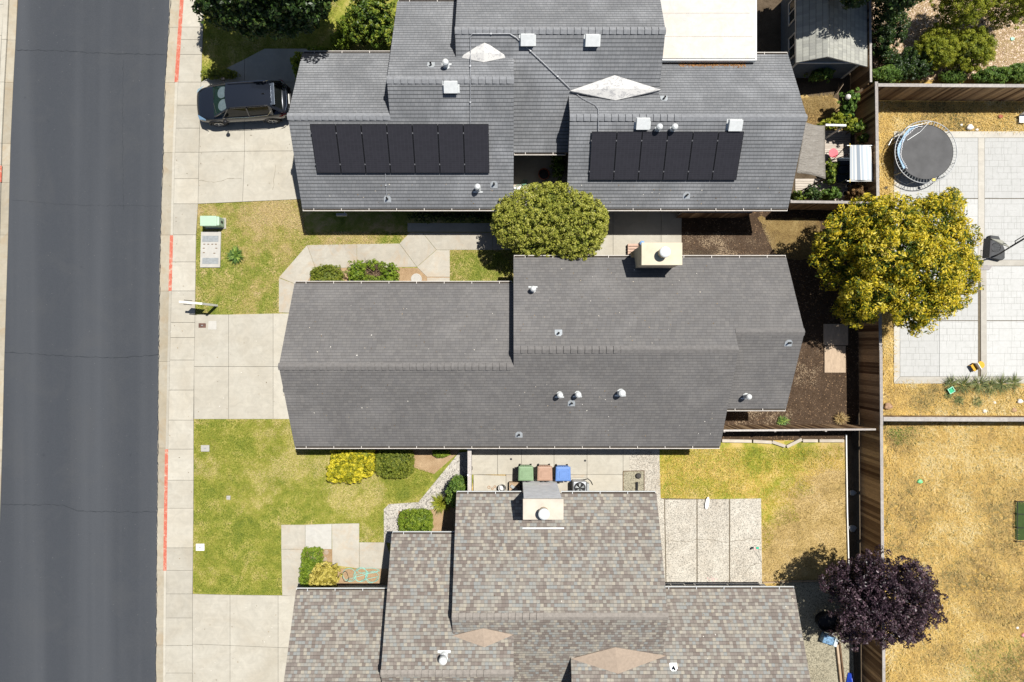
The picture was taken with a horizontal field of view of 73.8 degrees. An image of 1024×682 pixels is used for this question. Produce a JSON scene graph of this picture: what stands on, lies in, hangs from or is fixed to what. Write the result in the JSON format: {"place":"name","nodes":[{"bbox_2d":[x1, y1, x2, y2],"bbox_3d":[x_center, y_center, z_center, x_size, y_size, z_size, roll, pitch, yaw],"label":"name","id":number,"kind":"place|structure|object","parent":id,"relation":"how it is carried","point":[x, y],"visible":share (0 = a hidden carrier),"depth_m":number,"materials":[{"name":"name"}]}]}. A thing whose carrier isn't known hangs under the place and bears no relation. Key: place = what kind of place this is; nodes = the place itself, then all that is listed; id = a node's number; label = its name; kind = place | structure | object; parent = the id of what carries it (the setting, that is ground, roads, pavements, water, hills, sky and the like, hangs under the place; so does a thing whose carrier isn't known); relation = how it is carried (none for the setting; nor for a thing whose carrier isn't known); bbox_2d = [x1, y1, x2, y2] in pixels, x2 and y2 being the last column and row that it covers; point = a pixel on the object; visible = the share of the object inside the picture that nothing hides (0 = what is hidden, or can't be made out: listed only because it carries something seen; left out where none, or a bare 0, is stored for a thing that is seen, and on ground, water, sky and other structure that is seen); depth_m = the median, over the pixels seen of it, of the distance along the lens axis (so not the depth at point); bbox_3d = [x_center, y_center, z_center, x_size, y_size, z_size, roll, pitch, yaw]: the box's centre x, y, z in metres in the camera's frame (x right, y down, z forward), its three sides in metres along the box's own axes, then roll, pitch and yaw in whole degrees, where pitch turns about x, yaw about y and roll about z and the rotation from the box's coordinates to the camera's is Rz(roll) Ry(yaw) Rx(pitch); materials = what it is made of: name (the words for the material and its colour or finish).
{"place":"outdoors","nodes":[
{"label":"outdoors","id":0,"kind":"place"},
{"bbox_2d":[0,0,169,681],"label":"road","id":1,"kind":"structure","parent":0,"point":[78,586],"depth_m":34.01,"materials":[{"name":"grey asphalt"}]},
{"bbox_2d":[2,0,170,679],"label":"road crack","id":2,"kind":"object","parent":1,"relation":"on","point":[159,307],"visible":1,"depth_m":33.99,"materials":[{"name":"black asphalt"}]},
{"bbox_2d":[163,0,183,681],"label":"kerb","id":3,"kind":"structure","parent":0,"point":[169,337],"depth_m":33.95,"materials":[{"name":"grey concrete"}]},
{"bbox_2d":[163,449,167,570],"bbox_3d":[-17.224,8.407,33.948,0.168,0.014,6.056,1,90,0],"label":"kerb paint","id":4,"kind":"object","parent":3,"relation":"on","point":[165,514],"visible":1,"depth_m":33.94,"materials":[{"name":"red paint"}]},
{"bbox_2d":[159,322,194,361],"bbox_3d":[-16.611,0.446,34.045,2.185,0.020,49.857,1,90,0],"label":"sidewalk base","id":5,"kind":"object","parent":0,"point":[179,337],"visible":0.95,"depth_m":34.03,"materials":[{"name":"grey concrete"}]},
{"bbox_2d":[156,0,179,681],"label":"gutter","id":6,"kind":"object","parent":5,"relation":"on","point":[169,97],"visible":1,"depth_m":34.00,"materials":[{"name":"concrete"}]},
{"bbox_2d":[166,0,203,681],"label":"sidewalk","id":7,"kind":"structure","parent":0,"point":[179,594],"depth_m":33.95,"materials":[{"name":"concrete"}]},
{"bbox_2d":[194,313,288,418],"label":"driveway","id":8,"kind":"structure","parent":0,"point":[236,393],"depth_m":33.95,"materials":[{"name":"concrete"}]},
{"bbox_2d":[193,594,294,681],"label":"driveway","id":9,"kind":"structure","parent":0,"point":[223,650],"depth_m":33.95,"materials":[{"name":"concrete"}]},
{"bbox_2d":[198,49,307,203],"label":"driveway","id":10,"kind":"structure","parent":0,"point":[252,154],"depth_m":33.95,"materials":[{"name":"concrete"}]},
{"bbox_2d":[197,77,291,126],"bbox_3d":[-13.064,-11.624,33.070,4.648,1.750,2.265,-3,90,0],"label":"parked car","id":11,"kind":"object","parent":10,"relation":"on","point":[223,104],"visible":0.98,"depth_m":32.73,"materials":[{"name":"black paint"}]},
{"bbox_2d":[201,0,397,81],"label":"lawn","id":12,"kind":"structure","parent":0,"point":[341,8],"depth_m":34.00,"materials":[{"name":"green plant"}]},
{"bbox_2d":[200,67,240,79],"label":"shrub","id":13,"kind":"object","parent":12,"relation":"on","point":[225,73],"visible":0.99,"depth_m":33.52,"materials":[{"name":"green plant"}]},
{"bbox_2d":[190,0,337,41],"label":"shade tree","id":14,"kind":"object","parent":12,"relation":"on","point":[280,18],"visible":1,"depth_m":28.68,"materials":[{"name":"green plant"}]},
{"bbox_2d":[329,8,359,48],"bbox_3d":[-7.997,-15.327,33.512,1.505,1.176,2.245,28,90,0],"label":"hedge","id":15,"kind":"object","parent":12,"relation":"on","point":[338,33],"visible":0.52,"depth_m":33.27,"materials":[{"name":"green plant"}]},
{"bbox_2d":[344,0,395,47],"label":"citrus tree","id":16,"kind":"object","parent":12,"relation":"on","point":[368,25],"visible":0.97,"depth_m":31.65,"materials":[{"name":"green plant"}]},
{"bbox_2d":[305,524,331,548],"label":"path","id":17,"kind":"structure","parent":0,"point":[318,535],"depth_m":33.95,"materials":[{"name":"concrete"}]},
{"bbox_2d":[193,419,473,594],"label":"lawn","id":18,"kind":"structure","parent":0,"point":[436,475],"depth_m":34.00,"materials":[{"name":"green plant"}]},
{"bbox_2d":[299,549,388,586],"bbox_3d":[-8.444,11.757,33.980,5.231,0.020,2.790,0,90,0],"label":"planting bed","id":19,"kind":"object","parent":18,"relation":"on","point":[383,577],"visible":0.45,"depth_m":33.97,"materials":[{"name":"brown soil"}]},
{"bbox_2d":[298,546,323,586],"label":"hedge","id":20,"kind":"object","parent":19,"relation":"on","point":[308,563],"visible":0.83,"depth_m":33.48,"materials":[{"name":"green plant"}]},
{"bbox_2d":[308,561,342,586],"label":"shrub","id":21,"kind":"object","parent":19,"relation":"on","point":[326,575],"visible":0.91,"depth_m":32.97,"materials":[{"name":"yellow plant"}]},
{"bbox_2d":[326,449,375,483],"bbox_3d":[-7.873,5.995,33.442,2.493,1.334,1.991,0,90,0],"label":"golden shrub","id":22,"kind":"object","parent":18,"relation":"on","point":[345,466],"visible":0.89,"depth_m":33.09,"materials":[{"name":"yellow plant"}]},
{"bbox_2d":[375,449,415,478],"bbox_3d":[-5.752,5.981,33.596,2.000,1.008,1.612,0,90,0],"label":"shrub","id":23,"kind":"object","parent":18,"relation":"on","point":[383,463],"visible":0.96,"depth_m":33.36,"materials":[{"name":"green plant"}]},
{"bbox_2d":[374,449,459,473],"bbox_3d":[-4.708,5.941,34.002,4.484,0.020,1.370,0,90,0],"label":"planting bed","id":24,"kind":"object","parent":18,"relation":"on","point":[427,460],"visible":0.43,"depth_m":33.99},
{"bbox_2d":[445,474,467,508],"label":"shrub","id":25,"kind":"object","parent":18,"relation":"on","point":[457,484],"visible":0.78,"depth_m":32.70,"materials":[{"name":"green plant"}]},
{"bbox_2d":[281,523,389,595],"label":"path","id":26,"kind":"structure","parent":0,"point":[349,549],"depth_m":33.95,"materials":[{"name":"beige concrete"}]},
{"bbox_2d":[195,199,514,314],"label":"lawn","id":27,"kind":"structure","parent":0,"point":[366,221],"depth_m":34.00,"materials":[{"name":"green plant"}]},
{"bbox_2d":[200,232,220,267],"bbox_3d":[-14.989,-4.546,33.955,1.034,0.090,1.768,0,90,0],"label":"utility vault","id":28,"kind":"object","parent":27,"relation":"on","point":[210,254],"visible":1,"depth_m":33.92,"materials":[{"name":"concrete"}]},
{"bbox_2d":[407,211,494,223],"bbox_3d":[-2.912,-6.065,33.538,4.456,1.124,0.672,0,90,0],"label":"hedge","id":29,"kind":"object","parent":27,"relation":"on","point":[436,216],"visible":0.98,"depth_m":33.33,"materials":[{"name":"green plant"}]},
{"bbox_2d":[449,249,513,280],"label":"lawn grass","id":30,"kind":"structure","parent":27,"relation":"on","point":[486,263],"depth_m":33.99,"materials":[{"name":"green plant"}]},
{"bbox_2d":[1,182,847,585],"bbox_3d":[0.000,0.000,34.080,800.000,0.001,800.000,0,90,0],"label":"ground","id":31,"kind":"structure","parent":0,"point":[491,474],"depth_m":34.08,"materials":[{"name":"grey concrete"}]},
{"bbox_2d":[0,0,8,223],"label":"kerb","id":32,"kind":"structure","parent":31,"relation":"on","point":[4,47],"depth_m":33.93,"materials":[{"name":"concrete"}]},
{"bbox_2d":[0,0,17,503],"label":"gutter","id":33,"kind":"object","parent":31,"relation":"on","point":[9,80],"visible":1,"depth_m":34.00,"materials":[{"name":"concrete"}]},
{"bbox_2d":[308,268,448,280],"bbox_3d":[-6.825,-2.840,34.004,7.473,0.020,1.594,0,90,0],"label":"planting bed","id":34,"kind":"object","parent":31,"relation":"on","point":[405,274],"visible":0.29,"depth_m":33.99,"materials":[{"name":"brown soil"}]},
{"bbox_2d":[345,258,399,280],"bbox_3d":[-6.807,-3.164,33.468,2.670,1.263,1.835,0,90,0],"label":"shrub","id":35,"kind":"object","parent":34,"relation":"on","point":[353,274],"visible":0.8,"depth_m":33.30,"materials":[{"name":"green plant"}]},
{"bbox_2d":[398,489,467,530],"bbox_3d":[-3.873,8.569,33.980,3.562,0.020,3.188,0,90,0],"label":"planting bed","id":36,"kind":"object","parent":31,"relation":"on","point":[445,521],"visible":0.35,"depth_m":33.97,"materials":[{"name":"brown soil"}]},
{"bbox_2d":[397,508,433,530],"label":"shrub","id":37,"kind":"object","parent":36,"relation":"on","point":[419,520],"visible":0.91,"depth_m":33.42,"materials":[{"name":"green plant"}]},
{"bbox_2d":[284,479,810,681],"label":"house","id":38,"kind":"structure","parent":31,"relation":"on","point":[435,609],"depth_m":30.10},
{"bbox_2d":[472,449,628,490],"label":"side yard slab","id":39,"kind":"structure","parent":31,"relation":"on","point":[601,461],"depth_m":33.97,"materials":[{"name":"concrete"}]},
{"bbox_2d":[806,186,983,337],"bbox_3d":[17.119,-3.495,30.772,7.306,6.655,6.723,0,90,0],"label":"golden tree","id":40,"kind":"object","parent":31,"relation":"on","point":[865,276],"visible":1,"depth_m":29.09,"materials":[{"name":"yellow plant"}]},
{"bbox_2d":[384,452,467,542],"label":"gravel","id":41,"kind":"structure","parent":0,"point":[458,464],"depth_m":33.96,"materials":[{"name":"grey gravel"}]},
{"bbox_2d":[279,233,588,312],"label":"path","id":42,"kind":"structure","parent":0,"point":[419,248],"depth_m":33.97,"materials":[{"name":"beige concrete"}]},
{"bbox_2d":[408,201,543,231],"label":"path","id":43,"kind":"structure","parent":0,"point":[449,227],"depth_m":33.97,"materials":[{"name":"concrete"}]},
{"bbox_2d":[514,154,567,195],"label":"path","id":44,"kind":"structure","parent":0,"point":[527,168],"depth_m":33.97,"materials":[{"name":"grey concrete"}]},
{"bbox_2d":[592,211,681,254],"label":"path","id":45,"kind":"structure","parent":0,"point":[629,227],"depth_m":33.97,"materials":[{"name":"concrete"}]},
{"bbox_2d":[629,449,660,497],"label":"gravel","id":46,"kind":"structure","parent":0,"point":[647,461],"depth_m":33.97,"materials":[{"name":"grey gravel"}]},
{"bbox_2d":[623,470,644,490],"bbox_3d":[6.053,7.004,33.970,1.076,0.070,1.136,0,90,0],"label":"concrete pad","id":47,"kind":"object","parent":46,"relation":"on","point":[630,479],"visible":0.73,"depth_m":33.96,"materials":[{"name":"grey concrete"}]},
{"bbox_2d":[474,250,859,474],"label":"yard soil","id":48,"kind":"structure","parent":0,"point":[855,435],"depth_m":34.03,"materials":[{"name":"brown soil"}]},
{"bbox_2d":[309,264,344,280],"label":"shrub","id":49,"kind":"object","parent":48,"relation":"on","point":[320,275],"visible":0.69,"depth_m":33.50,"materials":[{"name":"green plant"}]},
{"bbox_2d":[278,243,804,448],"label":"house","id":50,"kind":"structure","parent":48,"relation":"on","point":[742,352],"depth_m":30.16,"materials":[{"name":"grey"}]},
{"bbox_2d":[490,181,609,260],"bbox_3d":[1.728,-5.468,31.907,5.522,4.386,3.751,0,90,0],"label":"round tree","id":51,"kind":"object","parent":48,"relation":"on","point":[561,227],"visible":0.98,"depth_m":30.64,"materials":[{"name":"green plant"}]},
{"bbox_2d":[682,210,878,439],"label":"mulch","id":52,"kind":"object","parent":48,"relation":"on","point":[806,282],"visible":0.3,"depth_m":34.00,"materials":[{"name":"brown wood"}]},
{"bbox_2d":[676,211,751,217],"bbox_3d":[9.828,-6.189,33.325,3.320,1.450,0.135,0,90,0],"label":"wood fence","id":53,"kind":"object","parent":52,"relation":"on","point":[712,214],"visible":1,"depth_m":33.05,"materials":[{"name":"brown wood"}]},
{"bbox_2d":[682,231,795,258],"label":"mulch chips","id":54,"kind":"object","parent":52,"relation":"on","point":[725,250],"visible":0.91,"depth_m":33.99,"materials":[{"name":"brown wood"}]},
{"bbox_2d":[758,216,822,259],"bbox_3d":[13.876,-5.145,34.004,3.310,0.020,2.217,0,90,0],"label":"dry patch","id":55,"kind":"object","parent":52,"relation":"on","point":[803,236],"visible":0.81,"depth_m":33.99,"materials":[{"name":"brown plant"}]},
{"bbox_2d":[723,424,875,431],"bbox_3d":[13.576,4.223,33.125,7.195,1.850,0.143,0,90,0],"label":"wood fence","id":56,"kind":"object","parent":52,"relation":"on","point":[820,427],"visible":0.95,"depth_m":32.72,"materials":[{"name":"brown wood"}]},
{"bbox_2d":[787,200,867,209],"bbox_3d":[15.157,-6.574,33.125,4.034,1.850,0.159,1,90,0],"label":"wood fence","id":57,"kind":"object","parent":52,"relation":"on","point":[810,205],"visible":0.62,"depth_m":32.72,"materials":[{"name":"wood"}]},
{"bbox_2d":[824,346,845,372],"bbox_3d":[16.066,0.909,33.955,1.046,0.050,1.320,0,90,0],"label":"plywood sheet","id":58,"kind":"object","parent":52,"relation":"on","point":[834,359],"visible":1,"depth_m":33.93,"materials":[{"name":"beige wood"}]},
{"bbox_2d":[823,324,847,344],"bbox_3d":[16.103,-0.318,33.958,1.221,0.045,1.059,0,90,0],"label":"plywood sheet","id":59,"kind":"object","parent":52,"relation":"on","point":[835,334],"visible":0.86,"depth_m":33.94,"materials":[{"name":"wood"}]},
{"bbox_2d":[665,498,761,583],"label":"patio","id":60,"kind":"structure","parent":0,"point":[713,525],"depth_m":33.95,"materials":[{"name":"grey concrete"}]},
{"bbox_2d":[659,440,846,583],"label":"back lawn","id":61,"kind":"structure","parent":0,"point":[800,445],"depth_m":34.00,"materials":[{"name":"yellow plant"}]},
{"bbox_2d":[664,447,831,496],"bbox_3d":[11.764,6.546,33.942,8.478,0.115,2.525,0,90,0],"label":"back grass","id":62,"kind":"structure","parent":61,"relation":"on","point":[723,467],"depth_m":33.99,"materials":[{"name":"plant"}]},
{"bbox_2d":[757,0,873,74],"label":"yard soil","id":63,"kind":"structure","parent":0,"point":[768,25],"depth_m":34.03,"materials":[{"name":"brown soil"}]},
{"bbox_2d":[287,0,807,215],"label":"house","id":64,"kind":"structure","parent":63,"relation":"on","point":[472,98],"depth_m":29.90,"materials":[{"name":"grey"}]},
{"bbox_2d":[660,0,756,61],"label":"patio cover","id":65,"kind":"object","parent":63,"relation":"on","point":[711,30],"visible":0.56,"depth_m":30.70,"materials":[{"name":"white metal"}]},
{"bbox_2d":[781,0,866,78],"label":"shed","id":66,"kind":"structure","parent":63,"relation":"on","point":[823,34],"depth_m":31.66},
{"bbox_2d":[816,111,862,130],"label":"shrub","id":67,"kind":"object","parent":63,"relation":"on","point":[841,118],"visible":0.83,"depth_m":32.76,"materials":[{"name":"green plant"}]},
{"bbox_2d":[836,87,860,116],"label":"shrub","id":68,"kind":"object","parent":63,"relation":"on","point":[846,107],"visible":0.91,"depth_m":32.58,"materials":[{"name":"green plant"}]},
{"bbox_2d":[850,1,871,92],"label":"wood fence","id":69,"kind":"object","parent":63,"relation":"on","point":[860,77],"visible":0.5,"depth_m":32.34,"materials":[{"name":"wood"}]},
{"bbox_2d":[839,0,924,12],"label":"shade tree","id":70,"kind":"object","parent":63,"relation":"on","point":[907,5],"visible":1,"depth_m":29.73,"materials":[{"name":"green plant"}]},
{"bbox_2d":[871,64,903,82],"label":"shrub","id":71,"kind":"object","parent":63,"relation":"on","point":[883,74],"visible":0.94,"depth_m":33.06,"materials":[{"name":"green plant"}]},
{"bbox_2d":[871,0,911,54],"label":"shrub","id":72,"kind":"object","parent":63,"relation":"on","point":[889,32],"visible":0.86,"depth_m":32.45,"materials":[{"name":"green plant"}]},
{"bbox_2d":[780,580,853,681],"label":"gravel","id":73,"kind":"structure","parent":0,"point":[812,598],"depth_m":33.99,"materials":[{"name":"beige gravel"}]},
{"bbox_2d":[815,611,840,632],"bbox_3d":[15.643,13.849,33.735,1.290,0.510,0.957,0,90,0],"label":"black tub","id":74,"kind":"object","parent":73,"relation":"on","point":[824,621],"visible":0.64,"depth_m":33.90,"materials":[{"name":"plastic"}]},
{"bbox_2d":[791,75,872,192],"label":"side yard","id":75,"kind":"structure","parent":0,"point":[806,86],"depth_m":34.00,"materials":[{"name":"soil"}]},
{"bbox_2d":[796,122,825,190],"bbox_3d":[13.664,-8.691,32.500,1.487,3.000,2.513,0,90,0],"label":"shade cloth","id":76,"kind":"object","parent":75,"relation":"on","point":[811,161],"visible":0.98,"depth_m":31.18,"materials":[{"name":"beige fabric"}]},
{"bbox_2d":[795,131,849,200],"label":"deck","id":77,"kind":"structure","parent":75,"relation":"on","point":[838,141],"depth_m":33.95,"materials":[{"name":"beige wood"}]},
{"bbox_2d":[830,145,872,187],"bbox_3d":[16.833,-8.508,33.045,2.086,1.830,2.024,0,90,0],"label":"garden swing","id":78,"kind":"object","parent":77,"relation":"on","point":[857,165],"visible":0.94,"depth_m":32.22,"materials":[{"name":"fabric"}]},
{"bbox_2d":[801,93,849,130],"bbox_3d":[15.581,-11.302,34.002,2.514,0.020,2.062,0,90,0],"label":"dry patch","id":79,"kind":"object","parent":75,"relation":"on","point":[807,96],"visible":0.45,"depth_m":33.99,"materials":[{"name":"beige plant"}]},
{"bbox_2d":[801,92,840,124],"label":"dry grass","id":80,"kind":"structure","parent":79,"relation":"on","point":[821,102],"depth_m":33.97,"materials":[{"name":"beige plant"}]},
{"bbox_2d":[847,371,876,681],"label":"ditch","id":81,"kind":"object","parent":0,"point":[853,452],"visible":0.22,"depth_m":34.05,"materials":[{"name":"soil"}]},
{"bbox_2d":[855,82,885,681],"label":"wood fence","id":82,"kind":"object","parent":81,"relation":"on","point":[871,504],"visible":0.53,"depth_m":32.75,"materials":[{"name":"brown wood"}]},
{"bbox_2d":[817,544,948,651],"bbox_3d":[16.682,11.465,31.118,5.346,5.964,4.764,-14,90,0],"label":"plum tree","id":83,"kind":"object","parent":81,"relation":"on","point":[919,612],"visible":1,"depth_m":29.78,"materials":[{"name":"purple plant"}]},
{"bbox_2d":[872,0,1023,82],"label":"wood chip yard","id":84,"kind":"structure","parent":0,"point":[926,26],"depth_m":34.01,"materials":[{"name":"beige wood"}]},
{"bbox_2d":[874,46,933,81],"bbox_3d":[19.184,-13.597,33.334,2.874,1.532,1.878,0,90,0],"label":"shrub","id":85,"kind":"object","parent":84,"relation":"on","point":[907,67],"visible":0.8,"depth_m":33.02,"materials":[{"name":"green plant"}]},
{"bbox_2d":[913,23,960,70],"bbox_3d":[20.588,-14.177,33.017,2.181,2.165,2.049,-45,90,0],"label":"shrub","id":86,"kind":"object","parent":84,"relation":"on","point":[939,36],"visible":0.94,"depth_m":32.49,"materials":[{"name":"green plant"}]},
{"bbox_2d":[938,69,967,83],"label":"shrub","id":87,"kind":"object","parent":84,"relation":"on","point":[953,76],"visible":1,"depth_m":33.37,"materials":[{"name":"green plant"}]},
{"bbox_2d":[929,0,996,32],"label":"shrub","id":88,"kind":"object","parent":84,"relation":"on","point":[971,11],"visible":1,"depth_m":31.73,"materials":[{"name":"green plant"}]},
{"bbox_2d":[947,25,998,73],"bbox_3d":[22.160,-14.066,33.047,2.269,2.107,2.214,-32,90,0],"label":"shrub","id":89,"kind":"object","parent":84,"relation":"on","point":[980,40],"visible":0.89,"depth_m":32.53,"materials":[{"name":"green plant"}]},
{"bbox_2d":[970,62,1023,83],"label":"shrub","id":90,"kind":"object","parent":84,"relation":"on","point":[1013,73],"visible":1,"depth_m":33.10,"materials":[{"name":"green plant"}]},
{"bbox_2d":[981,0,1023,29],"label":"shrub","id":91,"kind":"object","parent":84,"relation":"on","point":[1014,15],"visible":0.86,"depth_m":31.83,"materials":[{"name":"green plant"}]},
{"bbox_2d":[878,80,1023,415],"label":"dry field","id":92,"kind":"structure","parent":0,"point":[887,183],"depth_m":34.01,"materials":[{"name":"plant"}]},
{"bbox_2d":[878,83,1023,101],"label":"wood fence","id":93,"kind":"object","parent":92,"relation":"on","point":[941,92],"visible":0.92,"depth_m":32.80,"materials":[{"name":"brown wood"}]},
{"bbox_2d":[883,415,1023,421],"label":"wood fence","id":94,"kind":"object","parent":92,"relation":"on","point":[944,418],"visible":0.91,"depth_m":32.65,"materials":[{"name":"wood"}]},
{"bbox_2d":[883,421,1023,681],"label":"dry field","id":95,"kind":"structure","parent":0,"point":[995,424],"depth_m":34.01,"materials":[{"name":"plant"}]},
{"bbox_2d":[1014,500,1023,541],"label":"ground net","id":96,"kind":"object","parent":95,"relation":"on","point":[1019,519],"visible":1,"depth_m":33.95,"materials":[{"name":"green fabric"}]},
{"bbox_2d":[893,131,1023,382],"bbox_3d":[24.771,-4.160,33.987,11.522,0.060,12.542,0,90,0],"label":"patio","id":97,"kind":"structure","parent":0,"point":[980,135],"depth_m":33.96,"materials":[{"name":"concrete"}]},
{"bbox_2d":[900,138,1023,376],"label":"patio","id":98,"kind":"structure","parent":0,"point":[947,348],"depth_m":33.96,"materials":[{"name":"concrete"}]},
{"bbox_2d":[888,120,957,184],"bbox_3d":[20.139,-9.194,33.469,3.073,0.964,3.072,0,90,0],"label":"trampoline","id":99,"kind":"object","parent":98,"relation":"on","point":[925,152],"visible":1,"depth_m":33.22,"materials":[{"name":"grey fabric"}]},
{"bbox_2d":[981,235,1023,260],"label":"basketball hoop","id":100,"kind":"object","parent":98,"relation":"on","point":[993,248],"visible":1,"depth_m":32.90,"materials":[{"name":"plastic"}]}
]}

